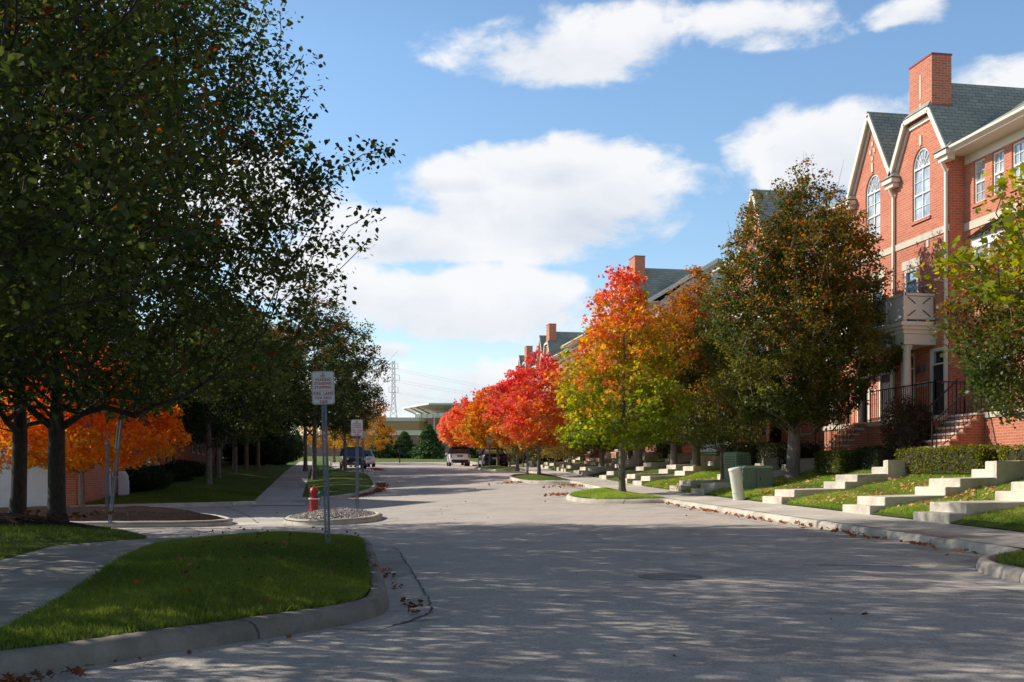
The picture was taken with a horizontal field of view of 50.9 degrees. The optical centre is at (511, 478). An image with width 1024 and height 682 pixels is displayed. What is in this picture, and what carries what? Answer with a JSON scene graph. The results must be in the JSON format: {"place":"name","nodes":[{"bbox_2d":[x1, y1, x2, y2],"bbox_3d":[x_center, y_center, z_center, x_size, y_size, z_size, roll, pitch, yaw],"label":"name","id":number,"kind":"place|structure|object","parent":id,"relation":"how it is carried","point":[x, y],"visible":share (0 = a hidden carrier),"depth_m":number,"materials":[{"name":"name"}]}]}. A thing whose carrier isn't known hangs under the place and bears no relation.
{"place":"outdoors","nodes":[
{"label":"outdoors","id":0,"kind":"place"},
{"bbox_2d":[0,522,146,559],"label":"lawn","id":1,"kind":"structure","parent":0,"point":[43,542],"depth_m":16.28,"materials":[{"name":"green plant"}]},
{"bbox_2d":[0,513,109,529],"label":"mulch bed","id":2,"kind":"object","parent":1,"relation":"on","point":[6,518],"visible":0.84,"depth_m":19.38,"materials":[{"name":"brown soil"}]},
{"bbox_2d":[0,0,307,513],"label":"pear tree","id":3,"kind":"object","parent":2,"relation":"on","point":[20,424],"visible":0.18,"depth_m":22.10,"materials":[{"name":"green plant"}]},
{"bbox_2d":[0,0,229,347],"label":"pear tree","id":4,"kind":"object","parent":1,"relation":"on","point":[12,80],"visible":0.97,"depth_m":9.77,"materials":[{"name":"green plant"}]},
{"bbox_2d":[0,0,257,396],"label":"pear tree","id":5,"kind":"object","parent":1,"relation":"on","point":[54,138],"visible":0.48,"depth_m":14.09,"materials":[{"name":"green plant"}]},
{"bbox_2d":[0,0,405,520],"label":"pear tree","id":6,"kind":"object","parent":1,"relation":"on","point":[55,424],"visible":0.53,"depth_m":20.38,"materials":[{"name":"green plant"}]},
{"bbox_2d":[0,537,201,627],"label":"sidewalk","id":7,"kind":"structure","parent":0,"point":[30,580],"depth_m":11.48,"materials":[{"name":"concrete"}]},
{"bbox_2d":[0,530,371,649],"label":"lawn","id":8,"kind":"structure","parent":0,"point":[150,627],"depth_m":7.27,"materials":[{"name":"green plant"}]},
{"bbox_2d":[311,371,334,542],"bbox_3d":[-2.625,-0.295,15.103,0.315,2.430,0.050,-2,0,-3],"label":"street sign","id":9,"kind":"object","parent":8,"relation":"on","point":[323,391],"visible":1,"depth_m":15.09,"materials":[{"name":"grey metal"}]},
{"bbox_2d":[85,461,299,504],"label":"lawn","id":10,"kind":"structure","parent":0,"point":[263,478],"depth_m":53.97,"materials":[{"name":"green plant"}]},
{"bbox_2d":[0,265,144,507],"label":"garage house","id":11,"kind":"structure","parent":10,"relation":"on","point":[37,481],"depth_m":35.09,"materials":[{"name":"red brick"}]},
{"bbox_2d":[0,438,47,507],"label":"garage door","id":12,"kind":"structure","parent":11,"relation":"in","point":[37,478],"depth_m":35.04,"materials":[{"name":"white paint"}]},
{"bbox_2d":[122,465,175,491],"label":"shrub","id":13,"kind":"object","parent":10,"relation":"on","point":[144,478],"visible":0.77,"depth_m":43.07,"materials":[{"name":"green plant"}]},
{"bbox_2d":[150,463,194,481],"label":"shrub","id":14,"kind":"object","parent":10,"relation":"on","point":[181,474],"visible":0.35,"depth_m":49.71,"materials":[{"name":"green plant"}]},
{"bbox_2d":[153,353,231,465],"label":"brick building","id":15,"kind":"structure","parent":10,"relation":"on","point":[191,453],"depth_m":70.22,"materials":[{"name":"red"}]},
{"bbox_2d":[139,286,294,483],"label":"pear tree","id":16,"kind":"object","parent":10,"relation":"on","point":[206,426],"visible":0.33,"depth_m":47.64,"materials":[{"name":"green plant"}]},
{"bbox_2d":[161,288,289,477],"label":"pear tree","id":17,"kind":"object","parent":10,"relation":"on","point":[217,462],"visible":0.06,"depth_m":55.56,"materials":[{"name":"green plant"}]},
{"bbox_2d":[173,295,300,472],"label":"pear tree","id":18,"kind":"object","parent":10,"relation":"on","point":[234,460],"visible":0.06,"depth_m":63.96,"materials":[{"name":"green plant"}]},
{"bbox_2d":[263,432,302,464],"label":"shrub","id":19,"kind":"object","parent":10,"relation":"on","point":[286,449],"visible":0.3,"depth_m":92.91,"materials":[{"name":"green plant"}]},
{"bbox_2d":[251,461,311,504],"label":"sidewalk","id":20,"kind":"structure","parent":0,"point":[287,487],"depth_m":48.00,"materials":[{"name":"concrete"}]},
{"bbox_2d":[264,314,355,470],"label":"street tree","id":21,"kind":"object","parent":20,"relation":"on","point":[305,462],"visible":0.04,"depth_m":75.51,"materials":[{"name":"green plant"}]},
{"bbox_2d":[302,471,372,496],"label":"lawn","id":22,"kind":"structure","parent":0,"point":[340,482],"depth_m":52.23,"materials":[{"name":"green plant"}]},
{"bbox_2d":[263,281,394,479],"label":"street tree","id":23,"kind":"object","parent":22,"relation":"on","point":[315,410],"visible":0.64,"depth_m":58.42,"materials":[{"name":"green plant"}]},
{"bbox_2d":[300,321,391,471],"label":"street tree","id":24,"kind":"object","parent":22,"relation":"on","point":[364,414],"visible":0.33,"depth_m":69.04,"materials":[{"name":"green plant"}]},
{"bbox_2d":[295,456,477,461],"bbox_3d":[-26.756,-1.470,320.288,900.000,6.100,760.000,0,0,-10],"label":"ground","id":25,"kind":"structure","parent":0,"point":[330,458],"depth_m":139.90,"materials":[{"name":"green plant"}]},
{"bbox_2d":[368,423,398,457],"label":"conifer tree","id":26,"kind":"object","parent":25,"relation":"on","point":[387,452],"visible":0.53,"depth_m":148.93,"materials":[{"name":"green plant"}]},
{"bbox_2d":[301,403,493,456],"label":"school building","id":27,"kind":"structure","parent":25,"relation":"on","point":[430,413],"depth_m":213.30,"materials":[{"name":"brick"}]},
{"bbox_2d":[392,431,416,457],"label":"conifer tree","id":28,"kind":"object","parent":25,"relation":"on","point":[404,442],"visible":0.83,"depth_m":151.02,"materials":[{"name":"green plant"}]},
{"bbox_2d":[407,423,445,458],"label":"conifer tree","id":29,"kind":"object","parent":25,"relation":"on","point":[429,446],"visible":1,"depth_m":147.05,"materials":[{"name":"green plant"}]},
{"bbox_2d":[478,466,524,469],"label":"lawn","id":30,"kind":"structure","parent":0,"point":[498,467],"depth_m":70.79,"materials":[{"name":"green plant"}]},
{"bbox_2d":[461,384,512,465],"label":"maple tree","id":31,"kind":"object","parent":30,"relation":"on","point":[471,420],"visible":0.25,"depth_m":76.31,"materials":[{"name":"orange plant"}]},
{"bbox_2d":[0,0,1023,432],"label":"sky","id":32,"kind":"structure","parent":0,"point":[547,145],"materials":[{"name":"blue"}]},
{"bbox_2d":[15,462,1023,681],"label":"road","id":33,"kind":"structure","parent":0,"point":[512,594],"depth_m":9.55,"materials":[{"name":"grey asphalt"}]},
{"bbox_2d":[70,513,232,527],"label":"kerb","id":34,"kind":"structure","parent":33,"relation":"on","point":[153,524],"depth_m":24.09,"materials":[{"name":"concrete"}]},
{"bbox_2d":[0,506,232,522],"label":"mulch bed","id":35,"kind":"object","parent":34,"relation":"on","point":[136,513],"visible":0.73,"depth_m":25.02,"materials":[{"name":"brown soil"}]},
{"bbox_2d":[0,341,191,506],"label":"maple tree","id":36,"kind":"object","parent":35,"relation":"on","point":[151,437],"visible":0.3,"depth_m":32.04,"materials":[{"name":"orange plant"}]},
{"bbox_2d":[100,389,137,521],"bbox_3d":[-8.827,-0.478,24.125,1.040,2.940,0.310,6,0,0],"label":"street name sign","id":37,"kind":"object","parent":35,"relation":"on","point":[118,438],"visible":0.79,"depth_m":24.00,"materials":[{"name":"grey metal"}]},
{"bbox_2d":[68,501,255,506],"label":"kerb","id":38,"kind":"structure","parent":33,"relation":"on","point":[203,504],"depth_m":36.68,"materials":[{"name":"concrete"}]},
{"bbox_2d":[0,538,387,678],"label":"kerb","id":39,"kind":"structure","parent":33,"relation":"on","point":[373,603],"depth_m":7.20,"materials":[{"name":"concrete"}]},
{"bbox_2d":[224,505,293,527],"bbox_3d":[-7.061,1.029,30.991,1.400,0.137,14.300,0,0,-10],"label":"crossing","id":40,"kind":"object","parent":33,"relation":"on","point":[266,515],"visible":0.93,"depth_m":29.77,"materials":[{"name":"concrete"}]},
{"bbox_2d":[284,511,382,525],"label":"kerb","id":41,"kind":"structure","parent":33,"relation":"on","point":[319,522],"depth_m":25.29,"materials":[{"name":"concrete"}]},
{"bbox_2d":[284,512,382,520],"bbox_3d":[-4.577,0.910,27.737,2.529,0.186,5.481,0,0,-10],"label":"stone bed","id":42,"kind":"object","parent":41,"relation":"on","point":[333,516],"visible":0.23,"depth_m":25.81,"materials":[{"name":"grey gravel"}]},
{"bbox_2d":[291,507,375,518],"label":"stones","id":43,"kind":"object","parent":42,"relation":"on","point":[339,511],"visible":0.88,"depth_m":26.37,"materials":[{"name":"grey gravel"}]},
{"bbox_2d":[351,419,362,508],"bbox_3d":[-4.369,-0.404,30.305,0.335,2.520,0.050,0,0,0],"label":"street sign","id":44,"kind":"object","parent":43,"relation":"on","point":[356,428],"visible":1,"depth_m":30.30,"materials":[{"name":"grey metal"}]},
{"bbox_2d":[340,447,367,468],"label":"dark minivan","id":45,"kind":"object","parent":33,"relation":"on","point":[350,456],"visible":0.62,"depth_m":88.55,"materials":[{"name":"blue metal"}]},
{"bbox_2d":[328,399,398,450],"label":"yellow tree","id":46,"kind":"object","parent":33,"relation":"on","point":[378,429],"visible":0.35,"depth_m":113.76,"materials":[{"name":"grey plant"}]},
{"bbox_2d":[336,547,430,630],"bbox_3d":[-1.400,1.116,12.598,0.760,0.041,9.213,0,0,-5],"label":"gutter","id":47,"kind":"object","parent":33,"relation":"on","point":[397,612],"visible":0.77,"depth_m":10.39,"materials":[{"name":"concrete"}]},
{"bbox_2d":[436,405,475,464],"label":"maple tree","id":48,"kind":"object","parent":33,"relation":"on","point":[445,435],"visible":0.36,"depth_m":102.82,"materials":[{"name":"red plant"}]},
{"bbox_2d":[445,447,469,465],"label":"white suv","id":49,"kind":"object","parent":33,"relation":"on","point":[458,454],"visible":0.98,"depth_m":101.66,"materials":[{"name":"paint"}]},
{"bbox_2d":[445,388,496,454],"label":"maple tree","id":50,"kind":"object","parent":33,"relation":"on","point":[455,428],"visible":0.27,"depth_m":91.62,"materials":[{"name":"orange plant"}]},
{"bbox_2d":[0,468,947,681],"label":"fallen leaves","id":51,"kind":"object","parent":33,"relation":"on","point":[77,670],"visible":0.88,"depth_m":8.89,"materials":[{"name":"brown plant"}]},
{"bbox_2d":[476,448,507,466],"bbox_3d":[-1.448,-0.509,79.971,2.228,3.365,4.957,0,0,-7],"label":"navy sedan","id":52,"kind":"object","parent":33,"relation":"on","point":[483,459],"visible":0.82,"depth_m":77.67,"materials":[{"name":"paint"}]},
{"bbox_2d":[479,365,542,470],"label":"maple tree","id":53,"kind":"object","parent":33,"relation":"on","point":[496,430],"visible":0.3,"depth_m":65.48,"materials":[{"name":"red plant"}]},
{"bbox_2d":[638,573,701,579],"bbox_3d":[1.793,1.113,12.200,0.720,0.007,0.720,0,0,-10],"label":"manhole cover","id":54,"kind":"object","parent":33,"relation":"in","point":[670,576],"visible":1,"depth_m":12.18,"materials":[{"name":"grey metal"}]},
{"bbox_2d":[453,463,1023,592],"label":"gutter","id":55,"kind":"object","parent":33,"relation":"on","point":[964,570],"visible":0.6,"depth_m":16.11,"materials":[{"name":"concrete"}]},
{"bbox_2d":[488,481,976,553],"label":"fallen leaves","id":56,"kind":"object","parent":55,"relation":"on","point":[802,524],"visible":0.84,"depth_m":23.39,"materials":[{"name":"brown plant"}]},
{"bbox_2d":[456,463,1023,583],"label":"kerb","id":57,"kind":"structure","parent":33,"relation":"on","point":[988,565],"depth_m":19.25,"materials":[{"name":"concrete"}]},
{"bbox_2d":[513,473,567,479],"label":"lawn","id":58,"kind":"structure","parent":0,"point":[530,476],"depth_m":50.34,"materials":[{"name":"green plant"}]},
{"bbox_2d":[492,346,576,474],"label":"maple tree","id":59,"kind":"object","parent":58,"relation":"on","point":[543,415],"visible":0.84,"depth_m":51.83,"materials":[{"name":"red plant"}]},
{"bbox_2d":[570,487,664,498],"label":"lawn","id":60,"kind":"structure","parent":0,"point":[629,497],"depth_m":32.77,"materials":[{"name":"green plant"}]},
{"bbox_2d":[543,264,699,491],"bbox_3d":[3.747,-3.214,35.392,5.016,7.584,5.648,0,0,16],"label":"maple tree","id":61,"kind":"object","parent":60,"relation":"on","point":[649,411],"visible":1,"depth_m":34.48,"materials":[{"name":"yellow plant"}]},
{"bbox_2d":[470,461,1023,547],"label":"sidewalk","id":62,"kind":"structure","parent":0,"point":[989,535],"depth_m":22.30,"materials":[{"name":"concrete"}]},
{"bbox_2d":[470,452,1023,530],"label":"lawn","id":63,"kind":"structure","parent":0,"point":[1001,525],"depth_m":26.22,"materials":[{"name":"green plant"}]},
{"bbox_2d":[527,323,584,454],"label":"brick townhouse","id":64,"kind":"structure","parent":63,"relation":"on","point":[552,341],"depth_m":95.42,"materials":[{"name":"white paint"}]},
{"bbox_2d":[541,423,589,471],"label":"young tree","id":65,"kind":"object","parent":63,"relation":"on","point":[565,455],"visible":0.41,"depth_m":59.79,"materials":[{"name":"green plant"}]},
{"bbox_2d":[560,354,618,466],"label":"hornbeam tree","id":66,"kind":"object","parent":63,"relation":"on","point":[596,445],"visible":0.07,"depth_m":55.60,"materials":[{"name":"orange plant"}]},
{"bbox_2d":[578,299,665,469],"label":"hornbeam tree","id":67,"kind":"object","parent":63,"relation":"on","point":[639,460],"visible":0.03,"depth_m":49.33,"materials":[{"name":"orange plant"}]},
{"bbox_2d":[581,452,664,477],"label":"lawn steps","id":68,"kind":"structure","parent":63,"relation":"on","point":[649,457],"depth_m":52.76,"materials":[{"name":"concrete"}]},
{"bbox_2d":[561,255,727,460],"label":"brick townhouse","id":69,"kind":"structure","parent":63,"relation":"on","point":[659,282],"depth_m":65.14,"materials":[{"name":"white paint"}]},
{"bbox_2d":[599,454,691,480],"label":"lawn steps","id":70,"kind":"structure","parent":63,"relation":"on","point":[682,458],"depth_m":47.94,"materials":[{"name":"concrete"}]},
{"bbox_2d":[625,455,715,482],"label":"lawn steps","id":71,"kind":"structure","parent":63,"relation":"on","point":[671,469],"depth_m":43.83,"materials":[{"name":"concrete"}]},
{"bbox_2d":[633,456,719,489],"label":"lawn steps","id":72,"kind":"structure","parent":63,"relation":"on","point":[713,464],"depth_m":41.35,"materials":[{"name":"concrete"}]},
{"bbox_2d":[615,288,739,464],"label":"hornbeam tree","id":73,"kind":"object","parent":63,"relation":"on","point":[673,453],"visible":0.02,"depth_m":45.37,"materials":[{"name":"orange plant"}]},
{"bbox_2d":[621,265,755,471],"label":"hornbeam tree","id":74,"kind":"object","parent":63,"relation":"on","point":[686,318],"visible":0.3,"depth_m":40.61,"materials":[{"name":"orange plant"}]},
{"bbox_2d":[657,374,781,479],"bbox_3d":[6.932,-1.716,36.519,4.240,3.945,3.926,0,0,3],"label":"tree","id":75,"kind":"object","parent":63,"relation":"on","point":[725,435],"visible":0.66,"depth_m":36.16,"materials":[{"name":"green plant"}]},
{"bbox_2d":[670,458,780,491],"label":"lawn steps","id":76,"kind":"structure","parent":63,"relation":"on","point":[685,484],"depth_m":36.26,"materials":[{"name":"concrete"}]},
{"bbox_2d":[728,467,744,499],"bbox_3d":[6.245,0.175,29.868,0.344,0.955,0.344,-11,4,-10],"label":"bollard","id":77,"kind":"object","parent":63,"relation":"on","point":[736,483],"visible":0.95,"depth_m":29.73,"materials":[{"name":"white paint"}]},
{"bbox_2d":[723,452,750,481],"bbox_3d":[7.255,-0.285,34.548,0.715,1.159,0.605,-5,3,-35],"label":"utility pedestal","id":78,"kind":"object","parent":63,"relation":"on","point":[732,459],"visible":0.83,"depth_m":34.38,"materials":[{"name":"green metal"}]},
{"bbox_2d":[716,441,776,464],"bbox_3d":[8.866,-0.924,40.796,1.243,0.942,3.729,0,0,-10],"label":"hedge","id":79,"kind":"object","parent":63,"relation":"on","point":[751,451],"visible":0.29,"depth_m":39.27,"materials":[{"name":"green plant"}]},
{"bbox_2d":[691,458,816,500],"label":"lawn steps","id":80,"kind":"structure","parent":63,"relation":"on","point":[806,464],"depth_m":33.91,"materials":[{"name":"concrete"}]},
{"bbox_2d":[737,466,772,490],"bbox_3d":[7.258,0.057,32.212,1.080,0.860,0.940,0,0,-4],"label":"transformer box","id":81,"kind":"object","parent":63,"relation":"on","point":[755,477],"visible":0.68,"depth_m":31.84,"materials":[{"name":"green metal"}]},
{"bbox_2d":[756,440,823,467],"bbox_3d":[9.432,-0.802,36.515,1.263,0.963,3.344,0,0,-10],"label":"hedge","id":82,"kind":"object","parent":63,"relation":"on","point":[779,450],"visible":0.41,"depth_m":35.94,"materials":[{"name":"green plant"}]},
{"bbox_2d":[690,153,905,478],"bbox_3d":[8.993,-5.061,33.008,6.888,10.401,5.966,0,0,-10],"label":"hornbeam tree","id":83,"kind":"object","parent":63,"relation":"on","point":[758,387],"visible":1,"depth_m":31.92,"materials":[{"name":"green plant"}]},
{"bbox_2d":[594,470,1023,517],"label":"fallen leaves","id":84,"kind":"object","parent":63,"relation":"on","point":[927,503],"visible":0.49,"depth_m":25.61,"materials":[{"name":"orange plant"}]},
{"bbox_2d":[763,460,907,510],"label":"lawn steps","id":85,"kind":"structure","parent":63,"relation":"on","point":[894,469],"depth_m":27.63,"materials":[{"name":"concrete"}]},
{"bbox_2d":[811,448,859,472],"bbox_3d":[9.753,-0.517,31.815,1.223,0.775,1.721,0,0,-10],"label":"hedge","id":86,"kind":"object","parent":63,"relation":"on","point":[837,461],"visible":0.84,"depth_m":31.19,"materials":[{"name":"green plant"}]},
{"bbox_2d":[711,52,1023,452],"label":"brick townhouse","id":87,"kind":"structure","parent":63,"relation":"on","point":[918,185],"depth_m":32.19,"materials":[{"name":"red brick"}]},
{"bbox_2d":[867,174,880,243],"bbox_3d":[11.957,-8.925,35.558,0.150,2.270,1.080,0,0,-10],"label":"window","id":88,"kind":"structure","parent":87,"relation":"in","point":[873,190],"depth_m":35.56,"materials":[{"name":"glass"}]},
{"bbox_2d":[879,359,890,420],"bbox_3d":[12.124,-2.820,34.795,0.130,2.080,0.800,0,0,-10],"label":"door","id":89,"kind":"structure","parent":87,"relation":"in","point":[884,382],"depth_m":34.95,"materials":[{"name":"beige paint"}]},
{"bbox_2d":[905,266,917,320],"bbox_3d":[12.400,-5.570,33.250,0.130,1.820,0.780,0,0,-10],"label":"door","id":90,"kind":"structure","parent":87,"relation":"in","point":[911,284],"depth_m":33.34,"materials":[{"name":"beige paint"}]},
{"bbox_2d":[910,147,930,225],"bbox_3d":[12.467,-8.925,32.703,0.150,2.270,1.080,0,0,-10],"label":"window","id":91,"kind":"structure","parent":87,"relation":"in","point":[921,166],"depth_m":32.74,"materials":[{"name":"glass"}]},
{"bbox_2d":[930,347,943,414],"bbox_3d":[12.651,-2.820,31.842,0.130,2.080,0.800,0,0,-10],"label":"door","id":92,"kind":"structure","parent":87,"relation":"in","point":[936,363],"depth_m":31.95,"materials":[{"name":"beige paint"}]},
{"bbox_2d":[971,158,985,207],"bbox_3d":[13.343,-8.425,30.645,0.150,1.310,0.640,0,0,-10],"label":"window","id":93,"kind":"structure","parent":87,"relation":"in","point":[979,165],"depth_m":30.72,"materials":[{"name":"white glass"}]},
{"bbox_2d":[989,149,1004,200],"bbox_3d":[13.494,-8.425,29.798,0.150,1.310,0.640,0,0,-10],"label":"window","id":94,"kind":"structure","parent":87,"relation":"in","point":[998,156],"depth_m":29.90,"materials":[{"name":"white glass"}]},
{"bbox_2d":[972,222,1023,298],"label":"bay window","id":95,"kind":"structure","parent":87,"relation":"in","point":[975,240],"depth_m":29.33,"materials":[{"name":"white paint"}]},
{"bbox_2d":[1009,139,1023,192],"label":"window","id":96,"kind":"structure","parent":87,"relation":"in","point":[1018,148],"depth_m":29.05,"materials":[{"name":"white glass"}]},
{"bbox_2d":[855,445,904,469],"bbox_3d":[10.484,-0.590,30.627,1.021,0.753,1.336,0,0,-10],"label":"hedge","id":97,"kind":"object","parent":63,"relation":"on","point":[873,456],"visible":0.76,"depth_m":30.25,"materials":[{"name":"green plant"}]},
{"bbox_2d":[878,392,935,453],"bbox_3d":[11.195,-1.405,30.410,1.474,2.073,1.828,0,0,-10],"label":"shrub","id":98,"kind":"object","parent":63,"relation":"on","point":[901,419],"visible":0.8,"depth_m":30.12,"materials":[{"name":"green plant"}]},
{"bbox_2d":[843,460,1023,518],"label":"lawn steps","id":99,"kind":"structure","parent":63,"relation":"on","point":[997,472],"depth_m":22.88,"materials":[{"name":"concrete"}]},
{"bbox_2d":[893,443,1011,474],"bbox_3d":[10.802,-0.476,26.458,1.165,0.784,3.870,0,0,-10],"label":"hedge","id":100,"kind":"object","parent":63,"relation":"on","point":[924,460],"visible":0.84,"depth_m":25.88,"materials":[{"name":"green plant"}]},
{"bbox_2d":[912,162,1023,309],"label":"maple tree","id":101,"kind":"object","parent":63,"relation":"on","point":[1005,218],"visible":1,"depth_m":15.98,"materials":[{"name":"green plant"}]},
{"bbox_2d":[913,481,1023,531],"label":"lawn steps","id":102,"kind":"structure","parent":63,"relation":"on","point":[947,512],"depth_m":19.82,"materials":[{"name":"concrete"}]},
{"bbox_2d":[926,162,1023,428],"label":"hornbeam tree","id":103,"kind":"object","parent":63,"relation":"on","point":[1003,321],"visible":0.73,"depth_m":20.78,"materials":[{"name":"green plant"}]},
{"bbox_2d":[993,444,1023,460],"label":"hedge","id":104,"kind":"object","parent":63,"relation":"on","point":[1012,454],"visible":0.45,"depth_m":23.55,"materials":[{"name":"green plant"}]},
{"bbox_2d":[994,548,1023,567],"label":"grass","id":105,"kind":"structure","parent":0,"point":[1016,555],"depth_m":12.82,"materials":[{"name":"green plant"}]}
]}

